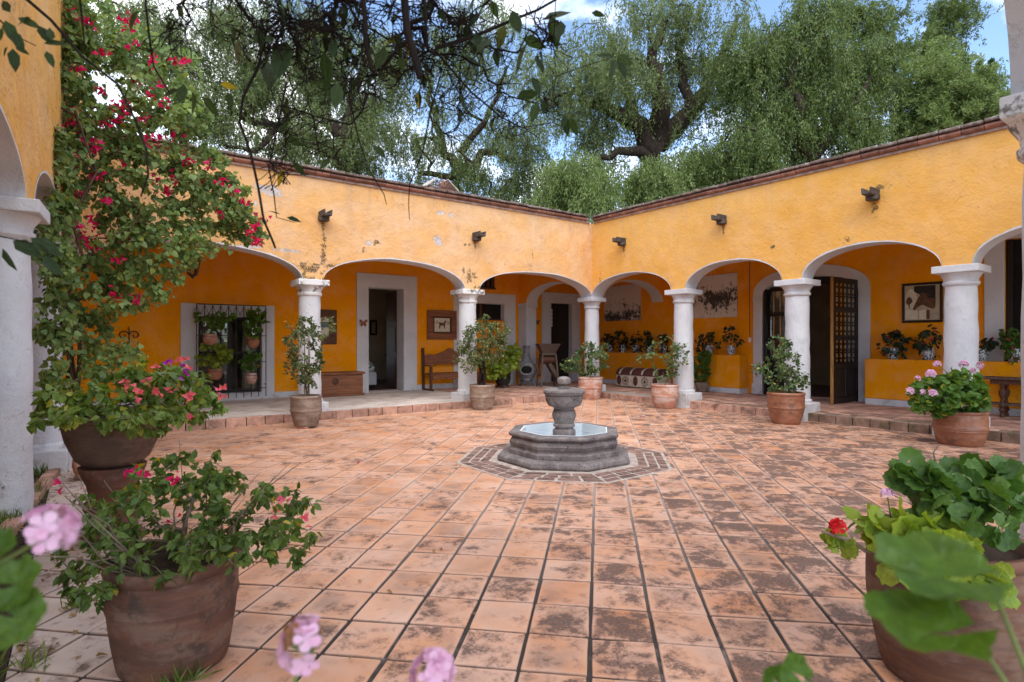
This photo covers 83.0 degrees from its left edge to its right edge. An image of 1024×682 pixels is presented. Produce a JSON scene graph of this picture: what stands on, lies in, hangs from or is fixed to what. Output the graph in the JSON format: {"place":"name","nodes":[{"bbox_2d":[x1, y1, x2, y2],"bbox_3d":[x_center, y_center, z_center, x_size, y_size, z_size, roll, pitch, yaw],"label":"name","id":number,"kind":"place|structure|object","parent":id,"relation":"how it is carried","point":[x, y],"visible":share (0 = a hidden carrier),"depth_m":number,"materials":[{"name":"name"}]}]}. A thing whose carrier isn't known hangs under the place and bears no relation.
{"place":"outdoors","nodes":[
{"label":"outdoors","id":0,"kind":"place"},
{"bbox_2d":[0,474,48,681],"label":"planting strip","id":1,"kind":"object","parent":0,"point":[21,538],"depth_m":4.07,"materials":[{"name":"soil"}]},
{"bbox_2d":[0,463,50,677],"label":"grass","id":2,"kind":"structure","parent":1,"relation":"on","point":[2,518],"depth_m":4.69,"materials":[{"name":"green plant"}]},
{"bbox_2d":[12,471,107,681],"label":"leaf litter","id":3,"kind":"object","parent":1,"relation":"on","point":[74,633],"visible":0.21,"depth_m":3.15,"materials":[{"name":"brown plant"}]},
{"bbox_2d":[0,503,81,649],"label":"potted geranium","id":4,"kind":"object","parent":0,"point":[23,603],"visible":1,"depth_m":0.47,"materials":[{"name":"green plant"}]},
{"bbox_2d":[104,384,551,431],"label":"walkway","id":5,"kind":"structure","parent":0,"point":[249,412],"depth_m":12.37,"materials":[{"name":"concrete"}]},
{"bbox_2d":[321,371,364,396],"bbox_3d":[-4.387,1.055,14.251,1.380,0.580,0.590,0,0,-36],"label":"wooden chest","id":6,"kind":"object","parent":5,"relation":"on","point":[341,383],"visible":0.8,"depth_m":14.11,"materials":[{"name":"brown wood"}]},
{"bbox_2d":[421,348,483,390],"bbox_3d":[-1.637,0.770,16.304,1.733,1.160,0.639,0,0,-36],"label":"wooden bench","id":7,"kind":"object","parent":5,"relation":"on","point":[446,356],"visible":0.58,"depth_m":16.05,"materials":[{"name":"brown wood"}]},
{"bbox_2d":[482,342,522,387],"bbox_3d":[-0.282,0.700,16.413,1.021,1.316,1.006,0,0,28],"label":"potted plant","id":8,"kind":"object","parent":5,"relation":"on","point":[499,372],"visible":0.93,"depth_m":16.36,"materials":[{"name":"green plant"}]},
{"bbox_2d":[516,346,536,385],"bbox_3d":[0.439,0.743,17.422,0.628,1.206,0.643,0,0,-3],"label":"chiminea","id":9,"kind":"object","parent":5,"relation":"on","point":[528,370],"visible":0.94,"depth_m":17.25,"materials":[{"name":"grey ceramic"}]},
{"bbox_2d":[276,614,455,681],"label":"potted geranium","id":10,"kind":"object","parent":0,"point":[440,666],"visible":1,"depth_m":0.55,"materials":[{"name":"pink plant"}]},
{"bbox_2d":[4,398,1019,681],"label":"courtyard floor","id":11,"kind":"structure","parent":0,"point":[716,562],"depth_m":4.10,"materials":[{"name":"tile"}]},
{"bbox_2d":[9,639,54,671],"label":"weed tuft","id":12,"kind":"object","parent":11,"relation":"on","point":[29,662],"visible":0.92,"depth_m":2.66,"materials":[{"name":"green plant"}]},
{"bbox_2d":[72,460,81,479],"bbox_3d":[-4.617,1.358,6.300,0.279,0.260,0.277,0,0,-36],"label":"clay pot","id":13,"kind":"object","parent":11,"relation":"on","point":[75,465],"visible":0.13,"depth_m":6.18,"materials":[{"name":"ceramic"}]},
{"bbox_2d":[59,595,95,611],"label":"weed tuft","id":14,"kind":"object","parent":11,"relation":"on","point":[76,607],"visible":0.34,"depth_m":3.23,"materials":[{"name":"green plant"}]},
{"bbox_2d":[26,354,228,540],"bbox_3d":[-2.806,0.798,4.254,1.225,1.405,1.467,0,0,-36],"label":"potted plant","id":15,"kind":"object","parent":11,"relation":"on","point":[110,442],"visible":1,"depth_m":4.15,"materials":[{"name":"green plant"}]},
{"bbox_2d":[31,0,271,459],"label":"climbing bougainvillea","id":16,"kind":"object","parent":11,"relation":"on","point":[74,135],"visible":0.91,"depth_m":7.20,"materials":[{"name":"green plant"}]},
{"bbox_2d":[21,440,323,681],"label":"potted plant","id":17,"kind":"object","parent":11,"relation":"on","point":[170,598],"visible":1,"depth_m":2.56,"materials":[{"name":"green plant"}]},
{"bbox_2d":[151,659,194,681],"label":"weed tuft","id":18,"kind":"object","parent":11,"relation":"on","point":[175,679],"visible":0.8,"depth_m":2.49,"materials":[{"name":"green plant"}]},
{"bbox_2d":[169,659,225,681],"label":"weed tuft","id":19,"kind":"object","parent":11,"relation":"on","point":[193,678],"visible":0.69,"depth_m":2.55,"materials":[{"name":"green plant"}]},
{"bbox_2d":[281,315,336,428],"bbox_3d":[-3.554,0.528,10.083,0.849,1.943,0.827,0,0,-36],"label":"potted plant","id":20,"kind":"object","parent":11,"relation":"on","point":[306,410],"visible":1,"depth_m":9.94,"materials":[{"name":"green plant"}]},
{"bbox_2d":[452,314,512,409],"bbox_3d":[-0.632,0.452,12.670,1.172,2.096,1.104,0,0,38],"label":"potted plant","id":21,"kind":"object","parent":11,"relation":"on","point":[482,396],"visible":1,"depth_m":12.54,"materials":[{"name":"green plant"}]},
{"bbox_2d":[497,376,629,471],"bbox_3d":[0.670,0.977,7.450,1.631,1.046,1.631,0,0,-36],"label":"fountain","id":22,"kind":"object","parent":11,"relation":"on","point":[563,441],"visible":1,"depth_m":7.00,"materials":[{"name":"stone"}]},
{"bbox_2d":[560,341,609,399],"bbox_3d":[1.937,0.745,15.043,1.215,1.510,1.083,0,0,29],"label":"potted plant","id":23,"kind":"object","parent":11,"relation":"on","point":[591,386],"visible":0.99,"depth_m":14.84,"materials":[{"name":"green plant"}]},
{"bbox_2d":[635,333,691,408],"bbox_3d":[3.429,0.661,12.917,1.235,1.678,0.763,0,0,-6],"label":"potted plant","id":24,"kind":"object","parent":11,"relation":"on","point":[665,395],"visible":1,"depth_m":12.82,"materials":[{"name":"green plant"}]},
{"bbox_2d":[750,334,810,424],"bbox_3d":[4.883,0.685,10.511,1.048,1.629,0.666,0,0,-26],"label":"potted plant","id":25,"kind":"object","parent":11,"relation":"on","point":[784,407],"visible":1,"depth_m":10.43,"materials":[{"name":"green plant"}]},
{"bbox_2d":[819,445,1023,681],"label":"potted plant","id":26,"kind":"object","parent":11,"relation":"on","point":[966,497],"visible":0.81,"depth_m":2.38,"materials":[{"name":"green plant"}]},
{"bbox_2d":[905,360,992,446],"bbox_3d":[6.270,0.882,8.349,1.026,1.236,1.200,0,0,32],"label":"potted plant","id":27,"kind":"object","parent":11,"relation":"on","point":[960,417],"visible":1,"depth_m":8.16,"materials":[{"name":"green plant"}]},
{"bbox_2d":[86,0,1009,223],"label":"sky","id":28,"kind":"structure","parent":0,"point":[995,26],"materials":[{"name":"blue"}]},
{"bbox_2d":[538,381,1020,443],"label":"walkway","id":29,"kind":"structure","parent":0,"point":[907,419],"depth_m":11.22,"materials":[{"name":"brick"}]},
{"bbox_2d":[534,344,559,386],"bbox_3d":[1.069,0.717,17.102,0.860,1.274,0.531,0,0,-12],"label":"wooden mill","id":30,"kind":"object","parent":29,"relation":"on","point":[547,357],"visible":0.95,"depth_m":16.96,"materials":[{"name":"brown wood"}]},
{"bbox_2d":[616,367,670,388],"bbox_3d":[3.784,1.062,16.733,0.586,0.576,1.580,0,0,-36],"label":"painted trunk","id":31,"kind":"object","parent":29,"relation":"on","point":[636,377],"visible":0.9,"depth_m":16.52,"materials":[{"name":"beige paint"}]},
{"bbox_2d":[694,350,712,391],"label":"potted plant","id":32,"kind":"object","parent":29,"relation":"on","point":[702,385],"visible":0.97,"depth_m":15.28,"materials":[{"name":"green plant"}]},
{"bbox_2d":[983,376,1020,417],"bbox_3d":[9.132,0.995,9.749,0.440,0.710,1.910,0,0,-36],"label":"console table","id":33,"kind":"object","parent":29,"relation":"on","point":[1003,392],"visible":0.96,"depth_m":10.18,"materials":[{"name":"brown wood"}]},
{"bbox_2d":[762,530,1023,681],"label":"potted geranium","id":34,"kind":"object","parent":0,"point":[920,564],"visible":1,"depth_m":0.46,"materials":[{"name":"green plant"}]},
{"bbox_2d":[957,51,969,72],"bbox_3d":[29.650,-8.814,38.021,2.649,20.747,2.587,0,0,-36],"label":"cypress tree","id":35,"kind":"object","parent":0,"point":[964,59],"visible":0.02,"depth_m":37.74,"materials":[{"name":"green plant"}]},
{"bbox_2d":[987,57,995,76],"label":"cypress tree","id":36,"kind":"object","parent":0,"point":[990,61],"visible":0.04,"depth_m":45.85,"materials":[{"name":"green plant"}]},
{"bbox_3d":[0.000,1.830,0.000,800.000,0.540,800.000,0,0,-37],"label":"ground","id":37,"kind":"structure","parent":0,"visible":0},
{"bbox_2d":[0,0,87,535],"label":"arcade wing","id":38,"kind":"structure","parent":37,"relation":"on","point":[31,114],"depth_m":4.86,"materials":[{"name":"paint"}]},
{"bbox_2d":[0,0,633,275],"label":"overhanging vine","id":39,"kind":"object","parent":38,"relation":"hanging from","point":[281,55],"visible":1,"depth_m":1.68,"materials":[{"name":"green plant"}]},
{"bbox_2d":[88,0,430,184],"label":"pepper tree","id":40,"kind":"object","parent":37,"relation":"on","point":[256,101],"visible":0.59,"depth_m":25.23,"materials":[{"name":"green plant"}]},
{"bbox_2d":[62,128,662,410],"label":"arcade wing","id":41,"kind":"structure","parent":37,"relation":"on","point":[352,249],"depth_m":13.40,"materials":[{"name":"paint"}]},
{"bbox_2d":[185,257,200,278],"bbox_3d":[-6.218,-1.790,11.260,0.310,1.159,0.268,0,0,-36],"label":"hanging lantern","id":42,"kind":"object","parent":41,"relation":"hanging from","point":[196,270],"visible":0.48,"depth_m":11.27,"materials":[{"name":"black metal"}]},
{"bbox_2d":[194,342,232,379],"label":"hanging plant","id":43,"kind":"object","parent":41,"relation":"hanging from","point":[215,371],"visible":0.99,"depth_m":12.53,"materials":[{"name":"green plant"}]},
{"bbox_2d":[193,311,237,344],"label":"hanging plant","id":44,"kind":"object","parent":41,"relation":"hanging from","point":[210,338],"visible":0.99,"depth_m":12.55,"materials":[{"name":"green plant"}]},
{"bbox_2d":[198,317,259,393],"bbox_3d":[-6.531,0.320,13.348,1.320,1.740,0.130,0,0,-37],"label":"window","id":45,"kind":"structure","parent":41,"relation":"in","point":[207,331],"depth_m":13.29,"materials":[{"name":"black glass"}]},
{"bbox_2d":[238,350,262,383],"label":"hanging plant","id":46,"kind":"object","parent":41,"relation":"hanging from","point":[251,377],"visible":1,"depth_m":13.01,"materials":[{"name":"green plant"}]},
{"bbox_2d":[242,308,270,347],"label":"hanging plant","id":47,"kind":"object","parent":41,"relation":"hanging from","point":[252,340],"visible":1,"depth_m":13.02,"materials":[{"name":"green plant"}]},
{"bbox_2d":[320,310,336,343],"bbox_3d":[-4.738,-0.350,14.371,0.780,0.860,0.051,0,0,-36],"label":"framed picture","id":48,"kind":"object","parent":41,"relation":"attached to","point":[331,338],"visible":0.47,"depth_m":14.47,"materials":[{"name":"brown wood"}]},
{"bbox_2d":[359,319,367,326],"bbox_3d":[-3.853,-0.464,14.996,0.224,0.199,0.033,0,0,-36],"label":"butterfly ornament","id":49,"kind":"object","parent":41,"relation":"attached to","point":[364,322],"visible":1,"depth_m":15.00,"materials":[{"name":"metal"}]},
{"bbox_2d":[369,372,375,388],"bbox_3d":[-4.859,1.130,16.490,1.700,0.480,1.008,0,0,-36],"label":"bed","id":50,"kind":"object","parent":41,"relation":"on","point":[372,378],"visible":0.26,"depth_m":16.52,"materials":[{"name":"white fabric"}]},
{"bbox_2d":[369,361,375,371],"bbox_3d":[-4.285,0.730,16.671,0.451,0.362,0.600,0,0,42],"label":"pillow","id":51,"kind":"object","parent":50,"relation":"on","point":[372,368],"visible":0.2,"depth_m":16.64,"materials":[{"name":"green fabric"}]},
{"bbox_2d":[370,320,376,334],"bbox_3d":[-4.899,-0.472,20.468,0.268,0.529,0.036,0,0,-36],"label":"framed picture","id":52,"kind":"object","parent":41,"relation":"attached to","point":[373,327],"visible":1,"depth_m":20.47,"materials":[{"name":"black wood"}]},
{"bbox_2d":[385,291,396,388],"bbox_3d":[-3.450,-0.035,16.465,0.125,2.730,0.980,0,0,-29],"label":"door","id":53,"kind":"structure","parent":41,"relation":"in","point":[391,297],"depth_m":16.40,"materials":[{"name":"brown wood"}]},
{"bbox_2d":[423,177,458,191],"bbox_3d":[-1.885,-3.383,14.652,0.962,1.365,0.560,0,0,-36],"label":"roof vent","id":54,"kind":"object","parent":41,"relation":"on","point":[447,184],"visible":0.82,"depth_m":14.55,"materials":[{"name":"brick"}]},
{"bbox_2d":[427,310,456,339],"bbox_3d":[-1.980,-0.455,16.402,0.950,0.830,0.066,0,0,-36],"label":"framed picture","id":55,"kind":"object","parent":41,"relation":"attached to","point":[441,324],"visible":1,"depth_m":16.38,"materials":[{"name":"brown wood"}]},
{"bbox_2d":[476,304,501,320],"bbox_3d":[-0.908,-0.880,17.416,1.460,0.520,0.080,0,0,-37],"label":"transom window","id":56,"kind":"structure","parent":41,"relation":"in","point":[493,310],"depth_m":17.60,"materials":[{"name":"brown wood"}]},
{"bbox_2d":[551,303,556,381],"bbox_3d":[1.336,0.050,19.075,0.400,2.580,0.062,0,0,-37],"label":"door","id":57,"kind":"structure","parent":41,"relation":"in","point":[553,306],"depth_m":19.09,"materials":[{"name":"black wood"}]},
{"bbox_2d":[557,304,568,376],"bbox_3d":[1.706,0.050,19.410,0.440,2.580,0.040,0,0,-27],"label":"door","id":58,"kind":"structure","parent":41,"relation":"in","point":[562,309],"depth_m":19.38,"materials":[{"name":"black wood"}]},
{"bbox_2d":[370,0,564,204],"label":"pepper tree","id":59,"kind":"object","parent":37,"relation":"on","point":[460,172],"visible":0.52,"depth_m":27.50,"materials":[{"name":"green plant"}]},
{"bbox_2d":[520,143,625,223],"bbox_3d":[2.576,-2.882,21.503,4.542,8.884,4.027,0,0,37],"label":"pepper tree","id":60,"kind":"object","parent":37,"relation":"on","point":[568,189],"visible":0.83,"depth_m":20.79,"materials":[{"name":"green plant"}]},
{"bbox_2d":[486,0,770,196],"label":"pepper tree","id":61,"kind":"object","parent":37,"relation":"on","point":[659,131],"visible":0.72,"depth_m":23.36,"materials":[{"name":"green plant"}]},
{"bbox_2d":[610,128,739,208],"bbox_3d":[6.807,-3.260,22.626,7.551,9.640,3.842,0,0,-36],"label":"pepper tree","id":62,"kind":"object","parent":37,"relation":"on","point":[647,182],"visible":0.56,"depth_m":21.09,"materials":[{"name":"green plant"}]},
{"bbox_2d":[684,0,918,189],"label":"pepper tree","id":63,"kind":"object","parent":37,"relation":"on","point":[777,124],"visible":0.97,"depth_m":21.04,"materials":[{"name":"green plant"}]},
{"bbox_2d":[579,115,1023,435],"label":"arcade wing","id":64,"kind":"structure","parent":37,"relation":"on","point":[825,259],"depth_m":11.68,"materials":[{"name":"paint"}]},
{"bbox_2d":[601,333,615,351],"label":"ledge plant","id":65,"kind":"object","parent":64,"relation":"on","point":[610,346],"visible":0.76,"depth_m":18.57,"materials":[{"name":"green plant"}]},
{"bbox_2d":[613,330,628,351],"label":"ledge plant","id":66,"kind":"object","parent":64,"relation":"on","point":[622,347],"visible":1,"depth_m":18.11,"materials":[{"name":"green plant"}]},
{"bbox_2d":[604,284,640,320],"bbox_3d":[3.520,-1.215,18.497,0.033,1.130,1.550,0,0,-36],"label":"canvas painting","id":67,"kind":"object","parent":64,"relation":"attached to","point":[622,303],"visible":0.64,"depth_m":18.43},
{"bbox_2d":[628,331,642,352],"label":"ledge plant","id":68,"kind":"object","parent":64,"relation":"on","point":[635,347],"visible":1,"depth_m":17.69,"materials":[{"name":"green plant"}]},
{"bbox_2d":[641,330,652,352],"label":"ledge plant","id":69,"kind":"object","parent":64,"relation":"on","point":[648,341],"visible":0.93,"depth_m":17.29,"materials":[{"name":"green plant"}]},
{"bbox_2d":[656,333,670,352],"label":"ledge plant","id":70,"kind":"object","parent":64,"relation":"on","point":[663,348],"visible":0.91,"depth_m":16.84,"materials":[{"name":"green plant"}]},
{"bbox_2d":[695,332,714,353],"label":"ledge plant","id":71,"kind":"object","parent":64,"relation":"on","point":[709,347],"visible":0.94,"depth_m":15.72,"materials":[{"name":"green plant"}]},
{"bbox_2d":[693,273,737,317],"bbox_3d":[5.515,-1.220,15.800,0.033,1.160,1.400,0,0,-36],"label":"canvas painting","id":72,"kind":"object","parent":64,"relation":"attached to","point":[718,297],"visible":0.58,"depth_m":15.69},
{"bbox_2d":[713,326,744,354],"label":"ledge plant","id":73,"kind":"object","parent":64,"relation":"on","point":[731,350],"visible":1,"depth_m":15.12,"materials":[{"name":"green plant"}]},
{"bbox_2d":[769,287,809,390],"bbox_3d":[6.820,-0.015,14.336,0.061,2.690,1.065,0,0,-37],"label":"door","id":74,"kind":"structure","parent":64,"relation":"in","point":[772,289],"depth_m":14.59,"materials":[{"name":"black wood"}]},
{"bbox_2d":[830,277,857,403],"bbox_3d":[7.211,-0.015,12.549,1.138,2.690,0.077,0,0,-37],"label":"door","id":75,"kind":"structure","parent":64,"relation":"in","point":[843,291],"depth_m":12.50,"materials":[{"name":"black wood"}]},
{"bbox_2d":[876,329,912,358],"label":"ledge plant","id":76,"kind":"object","parent":64,"relation":"on","point":[893,353],"visible":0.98,"depth_m":12.03,"materials":[{"name":"green plant"}]},
{"bbox_2d":[902,281,942,322],"bbox_3d":[8.415,-0.790,11.875,0.036,0.820,0.720,0,0,-36],"label":"framed picture","id":77,"kind":"object","parent":64,"relation":"attached to","point":[922,302],"visible":0.98,"depth_m":11.86,"materials":[{"name":"black wood"}]},
{"bbox_2d":[911,324,942,362],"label":"ledge plant","id":78,"kind":"object","parent":64,"relation":"on","point":[925,349],"visible":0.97,"depth_m":11.54,"materials":[{"name":"green plant"}]},
{"bbox_2d":[979,337,999,360],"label":"ledge plant","id":79,"kind":"object","parent":64,"relation":"on","point":[990,344],"visible":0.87,"depth_m":10.82,"materials":[{"name":"green plant"}]},
{"bbox_2d":[997,327,1020,365],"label":"ledge plant","id":80,"kind":"object","parent":64,"relation":"on","point":[1010,345],"visible":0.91,"depth_m":10.49,"materials":[{"name":"green plant"}]},
{"bbox_2d":[1005,239,1022,360],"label":"window","id":81,"kind":"structure","parent":64,"relation":"in","point":[1014,275],"depth_m":10.79,"materials":[{"name":"black wood"}]},
{"bbox_2d":[823,0,928,115],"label":"feathery tree","id":82,"kind":"object","parent":37,"relation":"on","point":[876,22],"visible":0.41,"depth_m":24.36,"materials":[{"name":"green plant"}]},
{"bbox_2d":[875,35,1010,142],"bbox_3d":[16.702,-5.065,22.151,5.700,13.249,5.181,0,0,-36],"label":"feathery tree","id":83,"kind":"object","parent":37,"relation":"on","point":[943,91],"visible":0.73,"depth_m":21.19,"materials":[{"name":"green plant"}]},
{"bbox_2d":[903,0,1004,70],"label":"feathery tree","id":84,"kind":"object","parent":37,"relation":"on","point":[945,17],"visible":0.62,"depth_m":26.59,"materials":[{"name":"green plant"}]},
{"bbox_2d":[999,0,1023,538],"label":"arcade wing","id":85,"kind":"structure","parent":37,"relation":"on","point":[1011,111],"depth_m":2.95,"materials":[{"name":"paint"}]}
]}

